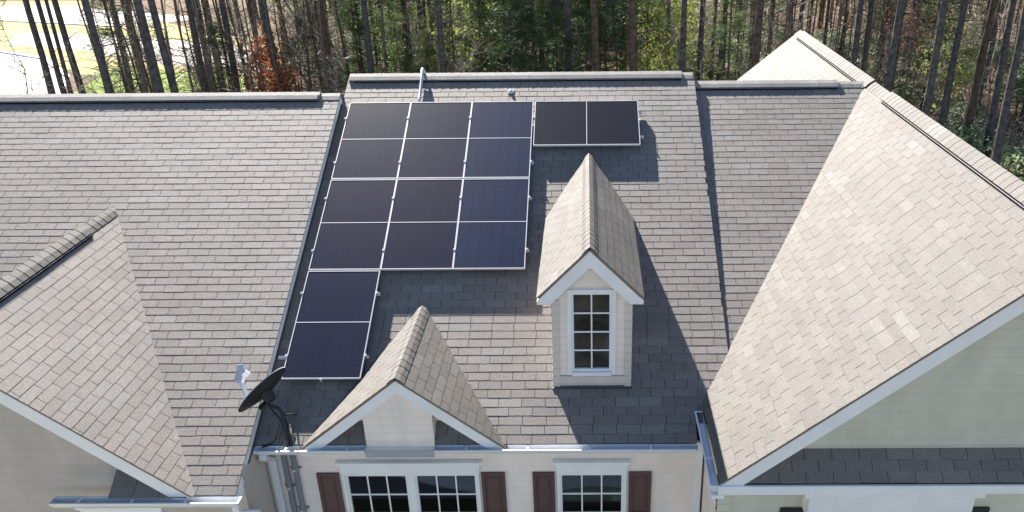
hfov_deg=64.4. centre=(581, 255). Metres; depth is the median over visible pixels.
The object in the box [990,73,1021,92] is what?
laurel shrub
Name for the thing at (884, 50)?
sapling
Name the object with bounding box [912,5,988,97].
budding tree
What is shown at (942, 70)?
sapling
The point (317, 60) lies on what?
thin tree
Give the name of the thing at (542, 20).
young pine
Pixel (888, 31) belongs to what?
red bud tree
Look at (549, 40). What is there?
sapling
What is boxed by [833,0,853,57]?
thin tree
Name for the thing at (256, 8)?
pine tree
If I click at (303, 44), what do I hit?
young pine
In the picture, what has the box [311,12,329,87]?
thin tree
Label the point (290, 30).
sapling
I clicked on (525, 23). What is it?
young pine
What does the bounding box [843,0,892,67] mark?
red bud tree
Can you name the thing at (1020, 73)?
laurel shrub
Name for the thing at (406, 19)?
thin tree
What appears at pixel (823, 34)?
laurel shrub
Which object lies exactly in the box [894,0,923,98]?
thin tree
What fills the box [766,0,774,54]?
pine tree
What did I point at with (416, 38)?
sapling
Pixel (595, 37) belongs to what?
pine tree
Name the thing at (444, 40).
sapling
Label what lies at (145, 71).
thin tree
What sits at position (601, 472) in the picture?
window
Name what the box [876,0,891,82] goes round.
pine tree
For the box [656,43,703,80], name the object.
budding tree
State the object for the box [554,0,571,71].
pine tree
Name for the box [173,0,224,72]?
thin tree
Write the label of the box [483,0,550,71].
young pine
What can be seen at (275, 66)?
thin tree
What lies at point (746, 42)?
sapling
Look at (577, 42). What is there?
sapling
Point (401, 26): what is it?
young pine
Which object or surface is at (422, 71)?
electrical conduit
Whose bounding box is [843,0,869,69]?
sapling
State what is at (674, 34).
sapling
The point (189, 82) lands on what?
sapling
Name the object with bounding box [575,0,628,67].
young pine
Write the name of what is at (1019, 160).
laurel shrub
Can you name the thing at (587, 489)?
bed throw
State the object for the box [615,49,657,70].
budding tree
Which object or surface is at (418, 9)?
pine tree
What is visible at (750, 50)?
sapling
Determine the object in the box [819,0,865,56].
sapling
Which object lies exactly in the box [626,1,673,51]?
budding tree
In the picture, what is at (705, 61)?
budding tree
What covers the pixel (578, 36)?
young pine
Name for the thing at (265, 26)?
pine tree
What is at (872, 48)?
laurel shrub
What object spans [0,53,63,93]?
road
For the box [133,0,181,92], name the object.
pine tree
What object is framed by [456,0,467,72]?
pine tree
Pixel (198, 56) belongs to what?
thin tree
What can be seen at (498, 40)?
young pine
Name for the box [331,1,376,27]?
budding tree
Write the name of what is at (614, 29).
thin tree
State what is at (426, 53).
young pine
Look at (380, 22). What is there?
pine tree
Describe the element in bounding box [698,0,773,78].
young pine
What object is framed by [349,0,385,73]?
pine tree
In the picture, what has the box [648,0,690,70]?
sapling
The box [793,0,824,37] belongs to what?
sapling
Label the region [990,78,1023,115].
laurel shrub
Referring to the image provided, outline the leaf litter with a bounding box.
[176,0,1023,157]
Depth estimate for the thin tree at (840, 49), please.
48.98 m
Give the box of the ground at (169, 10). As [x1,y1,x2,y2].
[0,0,1023,156]
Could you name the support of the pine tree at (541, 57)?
on the ground at (169, 10)
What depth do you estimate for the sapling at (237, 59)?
51.66 m
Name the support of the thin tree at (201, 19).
on the ground at (169, 10)
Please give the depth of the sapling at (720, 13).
66.26 m
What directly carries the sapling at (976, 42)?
on the ground at (169, 10)
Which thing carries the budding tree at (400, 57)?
on the ground at (169, 10)
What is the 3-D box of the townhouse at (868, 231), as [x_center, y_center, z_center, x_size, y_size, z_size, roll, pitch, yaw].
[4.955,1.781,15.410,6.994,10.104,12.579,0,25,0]
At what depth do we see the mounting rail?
10.61 m
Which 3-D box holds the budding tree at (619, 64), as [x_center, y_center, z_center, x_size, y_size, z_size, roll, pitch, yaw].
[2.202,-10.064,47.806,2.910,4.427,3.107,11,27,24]
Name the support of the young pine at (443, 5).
on the ground at (169, 10)
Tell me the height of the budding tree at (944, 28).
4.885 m
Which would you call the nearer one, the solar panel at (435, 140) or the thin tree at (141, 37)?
the solar panel at (435, 140)
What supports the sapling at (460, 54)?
on the ground at (169, 10)
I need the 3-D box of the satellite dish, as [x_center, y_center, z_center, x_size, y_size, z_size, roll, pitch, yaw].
[-3.891,1.789,9.959,0.685,0.977,0.611,0,25,0]
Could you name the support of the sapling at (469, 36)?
on the ground at (169, 10)
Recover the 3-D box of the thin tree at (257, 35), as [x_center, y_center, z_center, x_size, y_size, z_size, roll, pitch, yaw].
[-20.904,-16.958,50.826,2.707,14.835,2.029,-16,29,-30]
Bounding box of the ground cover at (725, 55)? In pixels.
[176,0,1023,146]
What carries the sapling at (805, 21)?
on the ground at (169, 10)
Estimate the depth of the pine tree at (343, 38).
53.52 m
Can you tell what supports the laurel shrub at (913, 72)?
on the ground at (169, 10)
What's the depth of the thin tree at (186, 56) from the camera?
34.92 m
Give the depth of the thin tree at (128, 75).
35.05 m
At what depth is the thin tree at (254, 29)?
38.61 m
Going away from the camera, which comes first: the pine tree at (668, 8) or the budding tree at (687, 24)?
the pine tree at (668, 8)
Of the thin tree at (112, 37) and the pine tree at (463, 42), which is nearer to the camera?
the thin tree at (112, 37)
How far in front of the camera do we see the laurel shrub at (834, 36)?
64.52 m
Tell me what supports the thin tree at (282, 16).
on the ground at (169, 10)
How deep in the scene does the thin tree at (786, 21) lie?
40.11 m
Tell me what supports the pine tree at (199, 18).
on the ground at (169, 10)
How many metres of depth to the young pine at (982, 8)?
65.69 m
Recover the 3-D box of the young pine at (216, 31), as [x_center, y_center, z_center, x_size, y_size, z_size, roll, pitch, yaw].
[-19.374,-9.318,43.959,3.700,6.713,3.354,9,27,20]
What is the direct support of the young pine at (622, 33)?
on the ground at (169, 10)
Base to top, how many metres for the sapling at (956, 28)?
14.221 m
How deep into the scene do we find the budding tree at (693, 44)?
52.61 m
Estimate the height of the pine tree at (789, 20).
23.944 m
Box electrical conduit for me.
[417,68,425,101]
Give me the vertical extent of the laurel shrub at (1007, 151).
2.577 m
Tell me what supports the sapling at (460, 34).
on the ground at (169, 10)
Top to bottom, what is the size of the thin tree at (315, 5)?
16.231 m
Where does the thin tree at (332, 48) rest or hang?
on the ground at (169, 10)
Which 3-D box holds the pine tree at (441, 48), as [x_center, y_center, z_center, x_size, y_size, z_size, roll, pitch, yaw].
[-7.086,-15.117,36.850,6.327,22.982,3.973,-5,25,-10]
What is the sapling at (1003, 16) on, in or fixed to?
on the ground at (169, 10)
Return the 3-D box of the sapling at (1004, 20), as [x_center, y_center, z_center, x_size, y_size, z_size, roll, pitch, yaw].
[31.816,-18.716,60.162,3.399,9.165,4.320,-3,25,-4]
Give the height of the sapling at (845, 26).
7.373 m
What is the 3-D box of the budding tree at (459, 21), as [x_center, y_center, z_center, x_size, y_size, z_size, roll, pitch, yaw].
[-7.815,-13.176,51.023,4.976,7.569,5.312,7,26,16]
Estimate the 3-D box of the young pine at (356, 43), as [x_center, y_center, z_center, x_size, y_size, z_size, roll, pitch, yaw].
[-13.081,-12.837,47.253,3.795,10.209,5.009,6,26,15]
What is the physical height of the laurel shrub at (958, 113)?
2.055 m
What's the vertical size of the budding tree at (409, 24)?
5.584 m
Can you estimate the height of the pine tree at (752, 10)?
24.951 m
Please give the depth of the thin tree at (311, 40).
50.80 m
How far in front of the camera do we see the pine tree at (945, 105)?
39.05 m
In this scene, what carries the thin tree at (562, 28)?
on the ground at (169, 10)
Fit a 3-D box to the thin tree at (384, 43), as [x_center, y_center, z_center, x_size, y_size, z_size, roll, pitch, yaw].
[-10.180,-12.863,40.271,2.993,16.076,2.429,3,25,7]
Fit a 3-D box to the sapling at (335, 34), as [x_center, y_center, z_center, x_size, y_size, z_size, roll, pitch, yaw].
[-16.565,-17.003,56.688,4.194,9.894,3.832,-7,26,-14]
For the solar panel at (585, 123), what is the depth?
13.10 m
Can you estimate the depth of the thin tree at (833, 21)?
61.37 m
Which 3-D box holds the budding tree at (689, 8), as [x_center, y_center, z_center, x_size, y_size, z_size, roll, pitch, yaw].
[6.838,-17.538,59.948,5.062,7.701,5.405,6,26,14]
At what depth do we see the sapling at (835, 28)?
48.98 m
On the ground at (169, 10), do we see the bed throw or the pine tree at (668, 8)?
the pine tree at (668, 8)
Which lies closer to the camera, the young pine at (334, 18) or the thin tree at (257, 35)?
the thin tree at (257, 35)
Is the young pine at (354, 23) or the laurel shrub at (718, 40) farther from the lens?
the laurel shrub at (718, 40)
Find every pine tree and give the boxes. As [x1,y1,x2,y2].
[22,0,68,93]
[35,0,66,93]
[44,0,73,93]
[51,0,92,93]
[81,0,127,93]
[96,0,134,87]
[120,0,148,92]
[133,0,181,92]
[143,0,178,92]
[185,0,209,92]
[188,0,216,91]
[198,0,240,91]
[202,0,226,84]
[247,0,260,80]
[253,0,258,15]
[258,0,272,91]
[260,0,294,89]
[276,0,287,51]
[320,0,334,92]
[336,3,348,81]
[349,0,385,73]
[376,0,388,71]
[401,0,412,68]
[414,0,426,64]
[421,0,428,64]
[430,0,457,72]
[445,0,452,72]
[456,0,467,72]
[512,3,525,66]
[539,0,543,65]
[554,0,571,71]
[574,0,599,71]
[590,0,637,70]
[619,0,626,68]
[655,2,660,49]
[662,0,687,71]
[663,0,671,70]
[694,0,723,80]
[708,0,722,80]
[716,0,733,79]
[732,0,738,39]
[736,0,742,39]
[747,0,754,50]
[748,0,756,70]
[748,0,771,68]
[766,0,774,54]
[785,0,790,41]
[797,0,805,30]
[807,1,813,34]
[817,0,824,28]
[822,0,830,45]
[828,0,833,21]
[840,0,849,54]
[846,0,863,66]
[860,0,873,72]
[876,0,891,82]
[877,0,886,57]
[884,0,915,91]
[901,1,917,78]
[911,0,958,115]
[928,0,968,127]
[964,0,1015,138]
[982,0,1016,157]
[984,0,1000,81]
[991,1,1023,164]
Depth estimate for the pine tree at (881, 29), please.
60.29 m
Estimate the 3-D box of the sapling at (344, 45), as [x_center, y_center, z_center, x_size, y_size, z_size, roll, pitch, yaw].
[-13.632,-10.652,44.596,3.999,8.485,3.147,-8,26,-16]
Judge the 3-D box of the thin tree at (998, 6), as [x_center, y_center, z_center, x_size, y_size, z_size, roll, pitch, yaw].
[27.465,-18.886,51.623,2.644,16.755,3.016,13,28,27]
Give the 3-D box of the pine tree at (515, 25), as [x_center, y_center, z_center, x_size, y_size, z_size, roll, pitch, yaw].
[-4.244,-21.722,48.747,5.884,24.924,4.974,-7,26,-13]
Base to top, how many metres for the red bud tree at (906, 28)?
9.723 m
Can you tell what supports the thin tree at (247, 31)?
on the ground at (169, 10)
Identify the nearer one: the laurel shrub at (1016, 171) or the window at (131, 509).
the window at (131, 509)
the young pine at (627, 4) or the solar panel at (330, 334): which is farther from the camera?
the young pine at (627, 4)
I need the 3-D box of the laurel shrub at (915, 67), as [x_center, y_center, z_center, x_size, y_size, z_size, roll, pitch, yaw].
[23.440,-13.413,57.110,2.179,2.280,2.729,-21,32,-37]
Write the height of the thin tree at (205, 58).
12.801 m
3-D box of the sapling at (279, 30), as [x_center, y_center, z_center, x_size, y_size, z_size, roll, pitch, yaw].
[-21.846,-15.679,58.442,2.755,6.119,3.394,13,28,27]
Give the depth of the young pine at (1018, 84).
44.56 m
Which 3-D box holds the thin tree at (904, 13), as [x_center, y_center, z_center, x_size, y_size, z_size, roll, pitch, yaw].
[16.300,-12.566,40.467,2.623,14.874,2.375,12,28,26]
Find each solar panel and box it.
[281,271,380,381]
[308,179,396,270]
[331,102,410,179]
[381,179,462,270]
[397,102,471,178]
[453,178,529,269]
[463,101,533,178]
[533,100,639,146]
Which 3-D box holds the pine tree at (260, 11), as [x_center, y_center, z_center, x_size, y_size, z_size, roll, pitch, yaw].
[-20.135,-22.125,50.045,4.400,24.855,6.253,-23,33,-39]
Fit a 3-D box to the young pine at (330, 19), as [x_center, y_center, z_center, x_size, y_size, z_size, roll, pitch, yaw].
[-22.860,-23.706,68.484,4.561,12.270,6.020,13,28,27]
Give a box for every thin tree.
[55,0,137,85]
[66,0,137,92]
[67,0,139,92]
[83,0,147,92]
[96,0,185,92]
[100,0,169,92]
[107,0,150,92]
[108,0,161,86]
[115,4,157,86]
[120,0,193,89]
[123,0,163,92]
[128,0,166,92]
[130,0,154,90]
[144,0,236,92]
[146,14,185,92]
[166,0,192,90]
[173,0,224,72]
[174,0,207,92]
[178,0,221,92]
[179,0,237,92]
[180,0,214,72]
[181,0,233,91]
[189,0,211,88]
[189,0,246,91]
[201,0,219,87]
[202,0,216,69]
[205,0,263,84]
[206,0,252,91]
[206,0,268,92]
[213,8,245,90]
[217,0,267,61]
[222,0,264,91]
[238,0,262,91]
[247,0,267,90]
[249,0,292,91]
[250,0,274,91]
[253,0,321,89]
[266,0,304,90]
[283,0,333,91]
[284,0,302,90]
[289,0,360,91]
[291,0,332,92]
[293,0,333,69]
[293,4,348,68]
[298,0,331,88]
[298,1,321,91]
[304,0,343,92]
[309,13,343,88]
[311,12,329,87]
[325,0,337,65]
[325,10,341,92]
[333,0,365,77]
[362,0,394,72]
[388,0,424,70]
[442,0,461,72]
[544,2,559,62]
[548,0,575,71]
[575,4,605,71]
[576,8,592,71]
[600,0,628,70]
[641,0,652,70]
[718,0,753,80]
[727,1,747,78]
[771,0,817,45]
[778,0,797,35]
[783,0,793,42]
[794,0,815,32]
[804,0,834,37]
[816,0,854,51]
[830,0,843,28]
[830,1,842,43]
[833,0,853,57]
[837,2,856,60]
[838,0,850,56]
[861,0,886,76]
[888,0,928,96]
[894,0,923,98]
[966,8,997,118]
[976,0,1000,45]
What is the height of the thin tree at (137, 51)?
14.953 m
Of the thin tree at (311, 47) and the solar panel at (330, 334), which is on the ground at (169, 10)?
the thin tree at (311, 47)
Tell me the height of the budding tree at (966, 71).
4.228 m
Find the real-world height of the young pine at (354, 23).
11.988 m
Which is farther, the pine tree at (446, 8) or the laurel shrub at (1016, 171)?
the pine tree at (446, 8)
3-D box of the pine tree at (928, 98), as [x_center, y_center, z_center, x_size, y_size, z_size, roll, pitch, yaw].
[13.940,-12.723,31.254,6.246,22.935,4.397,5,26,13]
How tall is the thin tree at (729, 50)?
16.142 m
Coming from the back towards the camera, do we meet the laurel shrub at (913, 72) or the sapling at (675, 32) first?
the laurel shrub at (913, 72)
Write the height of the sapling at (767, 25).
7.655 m
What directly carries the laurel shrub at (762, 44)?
on the ground at (169, 10)
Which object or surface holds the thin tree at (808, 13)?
on the ground at (169, 10)
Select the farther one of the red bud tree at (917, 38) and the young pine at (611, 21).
the young pine at (611, 21)
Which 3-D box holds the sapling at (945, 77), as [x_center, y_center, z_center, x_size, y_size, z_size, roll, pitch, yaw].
[19.003,-9.195,41.684,2.579,7.665,2.525,-3,25,-4]
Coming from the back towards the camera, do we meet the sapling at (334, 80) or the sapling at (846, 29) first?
the sapling at (846, 29)
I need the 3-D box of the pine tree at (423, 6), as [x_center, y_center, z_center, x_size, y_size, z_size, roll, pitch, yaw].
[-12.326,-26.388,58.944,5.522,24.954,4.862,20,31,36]
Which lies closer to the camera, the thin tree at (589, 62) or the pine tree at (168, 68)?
the pine tree at (168, 68)
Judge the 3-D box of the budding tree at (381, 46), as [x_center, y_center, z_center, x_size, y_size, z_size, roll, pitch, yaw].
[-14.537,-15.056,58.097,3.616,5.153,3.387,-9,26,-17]
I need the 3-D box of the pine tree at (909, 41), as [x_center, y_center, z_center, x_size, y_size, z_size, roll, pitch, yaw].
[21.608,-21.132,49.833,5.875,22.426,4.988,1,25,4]
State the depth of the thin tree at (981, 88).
47.41 m
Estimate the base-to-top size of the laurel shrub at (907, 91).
2.616 m
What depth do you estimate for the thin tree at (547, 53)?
50.49 m
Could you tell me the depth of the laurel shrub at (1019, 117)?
45.89 m
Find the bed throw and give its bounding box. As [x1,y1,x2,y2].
[564,486,619,492]
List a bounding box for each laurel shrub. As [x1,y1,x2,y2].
[706,28,731,48]
[726,44,750,72]
[727,35,744,53]
[740,32,766,48]
[772,27,794,44]
[816,27,839,41]
[819,27,851,45]
[830,43,851,60]
[845,35,875,64]
[857,56,873,73]
[866,61,884,78]
[868,34,902,63]
[882,74,918,104]
[895,65,921,83]
[897,48,927,81]
[920,67,964,96]
[937,97,987,130]
[943,122,991,153]
[972,124,984,146]
[986,142,1023,179]
[987,43,1011,63]
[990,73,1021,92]
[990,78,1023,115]
[1000,149,1023,175]
[1002,148,1023,181]
[1008,65,1023,77]
[1011,104,1023,125]
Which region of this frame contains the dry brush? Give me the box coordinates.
[180,0,1023,153]
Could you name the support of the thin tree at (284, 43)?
on the ground at (169, 10)
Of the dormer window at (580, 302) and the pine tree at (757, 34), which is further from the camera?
the pine tree at (757, 34)
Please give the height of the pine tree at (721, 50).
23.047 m
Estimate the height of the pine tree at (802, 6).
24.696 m
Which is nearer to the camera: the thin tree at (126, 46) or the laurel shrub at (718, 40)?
the thin tree at (126, 46)
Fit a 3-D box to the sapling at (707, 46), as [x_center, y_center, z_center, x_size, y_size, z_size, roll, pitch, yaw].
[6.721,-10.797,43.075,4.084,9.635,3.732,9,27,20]
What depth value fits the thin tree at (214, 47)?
44.43 m
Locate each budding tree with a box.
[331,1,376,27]
[361,26,398,72]
[371,1,425,68]
[387,39,423,72]
[396,16,445,65]
[399,0,442,47]
[404,19,473,72]
[411,1,497,72]
[441,0,482,72]
[444,0,502,68]
[465,0,526,72]
[601,51,639,71]
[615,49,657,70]
[619,0,693,67]
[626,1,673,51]
[637,0,697,64]
[637,26,694,70]
[641,0,698,63]
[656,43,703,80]
[660,2,699,43]
[661,0,698,34]
[662,15,718,71]
[662,33,696,69]
[666,46,712,80]
[670,0,696,47]
[691,3,731,75]
[907,35,977,127]
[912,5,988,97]
[922,7,966,54]
[949,46,989,105]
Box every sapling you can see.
[0,0,57,93]
[12,58,48,93]
[56,30,93,93]
[75,61,110,93]
[116,0,166,92]
[165,4,221,87]
[173,0,245,89]
[176,35,227,92]
[177,2,240,92]
[179,55,224,92]
[217,18,242,92]
[220,0,268,91]
[232,32,260,91]
[236,21,302,90]
[247,46,309,91]
[260,6,293,66]
[266,45,293,91]
[268,0,300,83]
[271,0,302,74]
[275,0,328,91]
[278,15,301,82]
[282,56,304,90]
[295,19,351,92]
[315,33,349,94]
[328,0,367,93]
[329,2,360,57]
[332,1,374,71]
[389,0,447,72]
[397,0,453,72]
[415,0,462,72]
[421,0,482,72]
[447,0,475,70]
[448,0,494,72]
[452,33,464,72]
[460,0,503,71]
[501,1,540,69]
[531,1,578,69]
[542,25,564,70]
[554,7,591,70]
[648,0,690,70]
[651,0,706,70]
[662,1,690,70]
[668,0,705,71]
[677,0,725,80]
[709,0,742,51]
[720,0,753,80]
[720,0,802,79]
[736,0,810,66]
[741,24,763,75]
[743,0,781,68]
[748,0,818,43]
[777,0,802,39]
[786,0,815,35]
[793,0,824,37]
[816,0,854,51]
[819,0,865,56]
[820,0,867,59]
[824,0,856,58]
[840,0,912,79]
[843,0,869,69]
[865,0,921,86]
[869,0,899,85]
[872,0,917,102]
[873,0,935,75]
[884,1,926,81]
[901,0,946,96]
[916,27,964,128]
[920,2,968,114]
[921,0,982,50]
[921,3,969,64]
[928,0,969,85]
[930,0,989,116]
[930,15,1005,123]
[956,0,985,41]
[959,0,990,100]
[961,10,995,90]
[961,20,999,125]
[968,0,1018,88]
[969,4,1002,59]
[969,5,1021,98]
[973,0,1002,40]
[977,1,1008,42]
[978,0,1021,52]
[990,10,1023,114]
[1003,1,1020,41]
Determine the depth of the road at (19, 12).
91.33 m
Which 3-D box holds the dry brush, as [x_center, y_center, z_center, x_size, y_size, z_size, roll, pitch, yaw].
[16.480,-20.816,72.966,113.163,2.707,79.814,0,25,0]
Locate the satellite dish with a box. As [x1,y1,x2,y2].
[234,364,295,447]
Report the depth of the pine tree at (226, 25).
42.41 m
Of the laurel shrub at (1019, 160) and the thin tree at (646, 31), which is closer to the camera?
the laurel shrub at (1019, 160)
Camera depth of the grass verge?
59.31 m
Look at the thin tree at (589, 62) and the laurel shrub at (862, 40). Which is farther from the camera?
the laurel shrub at (862, 40)
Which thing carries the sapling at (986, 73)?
on the ground at (169, 10)
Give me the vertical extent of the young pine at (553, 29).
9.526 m
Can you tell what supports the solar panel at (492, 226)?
attached to the mounting rail
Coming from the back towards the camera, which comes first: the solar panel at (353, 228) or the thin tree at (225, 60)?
the thin tree at (225, 60)
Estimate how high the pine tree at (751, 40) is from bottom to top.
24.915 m
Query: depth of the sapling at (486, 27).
52.20 m
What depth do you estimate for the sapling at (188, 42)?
51.38 m
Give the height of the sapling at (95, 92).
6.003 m
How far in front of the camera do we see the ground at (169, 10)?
74.58 m
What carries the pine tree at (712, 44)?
on the ground at (169, 10)
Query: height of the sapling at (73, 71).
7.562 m
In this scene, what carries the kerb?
on the ground at (169, 10)
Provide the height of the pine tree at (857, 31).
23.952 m
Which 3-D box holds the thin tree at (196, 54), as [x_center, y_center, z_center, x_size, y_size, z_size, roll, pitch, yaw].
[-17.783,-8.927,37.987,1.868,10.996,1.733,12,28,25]
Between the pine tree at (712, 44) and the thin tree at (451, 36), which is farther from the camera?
the pine tree at (712, 44)
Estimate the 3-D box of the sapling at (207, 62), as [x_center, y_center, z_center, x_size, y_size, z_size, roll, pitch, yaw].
[-18.690,-9.352,40.510,3.249,9.656,3.181,16,30,32]
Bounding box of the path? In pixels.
[5,32,284,71]
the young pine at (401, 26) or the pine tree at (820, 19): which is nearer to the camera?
the young pine at (401, 26)
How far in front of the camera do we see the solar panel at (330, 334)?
10.83 m
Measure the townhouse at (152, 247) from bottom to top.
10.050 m
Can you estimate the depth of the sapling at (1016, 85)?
48.64 m
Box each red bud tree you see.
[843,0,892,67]
[869,1,925,91]
[873,0,934,74]
[892,0,955,102]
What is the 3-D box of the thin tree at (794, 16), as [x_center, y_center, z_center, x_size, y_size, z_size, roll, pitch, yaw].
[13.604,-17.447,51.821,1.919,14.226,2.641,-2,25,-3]
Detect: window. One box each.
[74,507,163,511]
[335,459,481,511]
[553,458,630,511]
[567,289,615,375]
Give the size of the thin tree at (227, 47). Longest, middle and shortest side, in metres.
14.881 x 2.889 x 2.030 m
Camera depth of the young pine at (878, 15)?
65.68 m
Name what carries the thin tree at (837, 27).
on the ground at (169, 10)
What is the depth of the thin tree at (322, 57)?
42.71 m
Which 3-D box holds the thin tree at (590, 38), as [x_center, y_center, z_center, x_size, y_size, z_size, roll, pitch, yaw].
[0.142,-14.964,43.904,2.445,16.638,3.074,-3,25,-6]
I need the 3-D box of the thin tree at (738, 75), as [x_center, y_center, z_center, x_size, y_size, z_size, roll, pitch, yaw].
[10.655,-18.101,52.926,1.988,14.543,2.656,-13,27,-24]
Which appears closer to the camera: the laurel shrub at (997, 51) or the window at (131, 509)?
the window at (131, 509)
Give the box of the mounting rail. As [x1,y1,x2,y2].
[278,355,368,359]
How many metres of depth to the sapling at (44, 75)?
36.57 m
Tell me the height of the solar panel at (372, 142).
0.837 m
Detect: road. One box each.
[0,5,203,25]
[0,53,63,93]
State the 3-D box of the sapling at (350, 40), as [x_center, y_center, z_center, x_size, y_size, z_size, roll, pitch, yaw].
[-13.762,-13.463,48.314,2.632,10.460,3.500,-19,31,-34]
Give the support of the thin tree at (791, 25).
on the ground at (169, 10)
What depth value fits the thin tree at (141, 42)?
49.84 m
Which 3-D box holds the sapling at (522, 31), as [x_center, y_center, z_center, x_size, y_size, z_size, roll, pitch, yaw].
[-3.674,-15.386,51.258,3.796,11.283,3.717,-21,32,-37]
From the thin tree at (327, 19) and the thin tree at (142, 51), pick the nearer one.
the thin tree at (142, 51)
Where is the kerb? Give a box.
[0,19,112,93]
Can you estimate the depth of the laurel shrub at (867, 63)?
58.38 m
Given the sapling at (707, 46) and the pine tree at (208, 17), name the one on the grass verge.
the pine tree at (208, 17)
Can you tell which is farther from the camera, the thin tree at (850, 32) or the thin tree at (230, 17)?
the thin tree at (850, 32)
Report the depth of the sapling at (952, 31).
54.23 m
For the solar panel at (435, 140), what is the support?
attached to the mounting rail
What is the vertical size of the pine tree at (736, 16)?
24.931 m
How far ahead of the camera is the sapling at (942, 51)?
55.74 m
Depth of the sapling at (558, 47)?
49.90 m
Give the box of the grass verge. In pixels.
[74,68,269,93]
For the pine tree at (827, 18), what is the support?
on the ground at (169, 10)
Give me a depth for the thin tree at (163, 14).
41.28 m
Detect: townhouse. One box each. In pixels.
[0,92,343,511]
[253,71,727,511]
[694,30,1023,511]
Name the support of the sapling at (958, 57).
on the ground at (169, 10)
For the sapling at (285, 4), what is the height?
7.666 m
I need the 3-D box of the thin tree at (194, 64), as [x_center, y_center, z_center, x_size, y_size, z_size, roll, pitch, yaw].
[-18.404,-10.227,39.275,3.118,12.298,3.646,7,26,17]
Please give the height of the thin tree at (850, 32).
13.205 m
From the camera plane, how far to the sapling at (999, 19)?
63.11 m
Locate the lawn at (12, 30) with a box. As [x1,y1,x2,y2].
[0,1,309,75]
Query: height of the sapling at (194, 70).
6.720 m
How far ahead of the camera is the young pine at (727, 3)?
48.08 m
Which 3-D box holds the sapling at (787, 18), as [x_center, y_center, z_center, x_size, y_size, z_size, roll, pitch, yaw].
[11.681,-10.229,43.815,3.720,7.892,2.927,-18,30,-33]
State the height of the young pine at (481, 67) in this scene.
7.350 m
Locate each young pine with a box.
[76,0,179,92]
[192,21,245,92]
[282,16,344,92]
[289,0,333,24]
[317,1,420,76]
[317,3,347,42]
[328,0,393,84]
[328,0,404,79]
[353,0,417,64]
[369,0,431,72]
[387,0,475,72]
[399,49,426,72]
[410,35,439,72]
[445,0,501,72]
[447,0,511,72]
[447,0,512,67]
[470,0,518,71]
[480,0,559,68]
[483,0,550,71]
[484,0,532,71]
[486,0,565,71]
[500,1,544,62]
[524,0,590,71]
[526,0,576,69]
[526,0,579,70]
[529,0,575,70]
[541,0,610,70]
[546,0,628,70]
[548,0,616,71]
[551,3,584,61]
[571,0,647,70]
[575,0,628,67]
[592,0,663,69]
[617,0,667,70]
[692,0,754,80]
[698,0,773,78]
[763,0,822,37]
[839,0,955,83]
[850,0,911,37]
[882,0,935,63]
[898,0,994,110]
[965,0,1003,37]
[995,0,1023,132]
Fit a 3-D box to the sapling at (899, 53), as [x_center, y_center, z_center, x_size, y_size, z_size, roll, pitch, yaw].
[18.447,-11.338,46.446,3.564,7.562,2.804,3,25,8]
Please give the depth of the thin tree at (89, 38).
47.19 m
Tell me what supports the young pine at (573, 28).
on the ground at (169, 10)
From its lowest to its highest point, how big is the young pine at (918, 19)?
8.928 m
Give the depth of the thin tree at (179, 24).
48.02 m
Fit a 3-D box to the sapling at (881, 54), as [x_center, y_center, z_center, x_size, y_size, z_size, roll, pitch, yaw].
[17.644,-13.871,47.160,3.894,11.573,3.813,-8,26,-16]
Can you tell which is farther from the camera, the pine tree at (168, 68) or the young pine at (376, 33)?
the young pine at (376, 33)
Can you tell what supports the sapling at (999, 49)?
on the ground at (169, 10)
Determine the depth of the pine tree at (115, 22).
49.18 m
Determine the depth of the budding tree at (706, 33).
57.78 m
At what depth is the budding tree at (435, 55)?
48.25 m
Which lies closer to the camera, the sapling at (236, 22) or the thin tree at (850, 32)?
the sapling at (236, 22)
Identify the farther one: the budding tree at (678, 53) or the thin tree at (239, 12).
the budding tree at (678, 53)
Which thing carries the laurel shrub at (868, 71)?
on the ground at (169, 10)
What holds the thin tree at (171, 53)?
on the ground at (169, 10)
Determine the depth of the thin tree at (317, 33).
54.37 m
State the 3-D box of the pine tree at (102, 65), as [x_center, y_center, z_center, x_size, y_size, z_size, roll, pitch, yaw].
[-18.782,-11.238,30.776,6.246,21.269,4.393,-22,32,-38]
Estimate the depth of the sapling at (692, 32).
50.97 m
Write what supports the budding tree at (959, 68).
on the ground at (169, 10)
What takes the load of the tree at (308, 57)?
on the ground at (169, 10)
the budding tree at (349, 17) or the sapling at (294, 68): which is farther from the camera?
the budding tree at (349, 17)
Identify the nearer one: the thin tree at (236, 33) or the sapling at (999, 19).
the thin tree at (236, 33)
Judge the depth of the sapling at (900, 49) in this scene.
43.52 m
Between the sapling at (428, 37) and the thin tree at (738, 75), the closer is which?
the sapling at (428, 37)
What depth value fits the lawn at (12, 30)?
78.27 m
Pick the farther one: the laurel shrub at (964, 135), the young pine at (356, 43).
the young pine at (356, 43)
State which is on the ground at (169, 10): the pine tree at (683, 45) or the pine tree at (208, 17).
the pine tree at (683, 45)
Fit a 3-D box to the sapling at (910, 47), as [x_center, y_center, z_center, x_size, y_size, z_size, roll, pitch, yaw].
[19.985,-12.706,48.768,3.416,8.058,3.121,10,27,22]
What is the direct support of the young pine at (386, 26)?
on the ground at (169, 10)
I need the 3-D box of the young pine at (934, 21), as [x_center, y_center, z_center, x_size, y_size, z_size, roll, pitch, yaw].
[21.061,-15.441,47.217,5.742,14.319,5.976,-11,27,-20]
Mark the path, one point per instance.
(22, 38)
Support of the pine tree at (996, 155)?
on the ground at (169, 10)
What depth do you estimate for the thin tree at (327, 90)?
37.20 m
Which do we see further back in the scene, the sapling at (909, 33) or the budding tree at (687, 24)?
the budding tree at (687, 24)

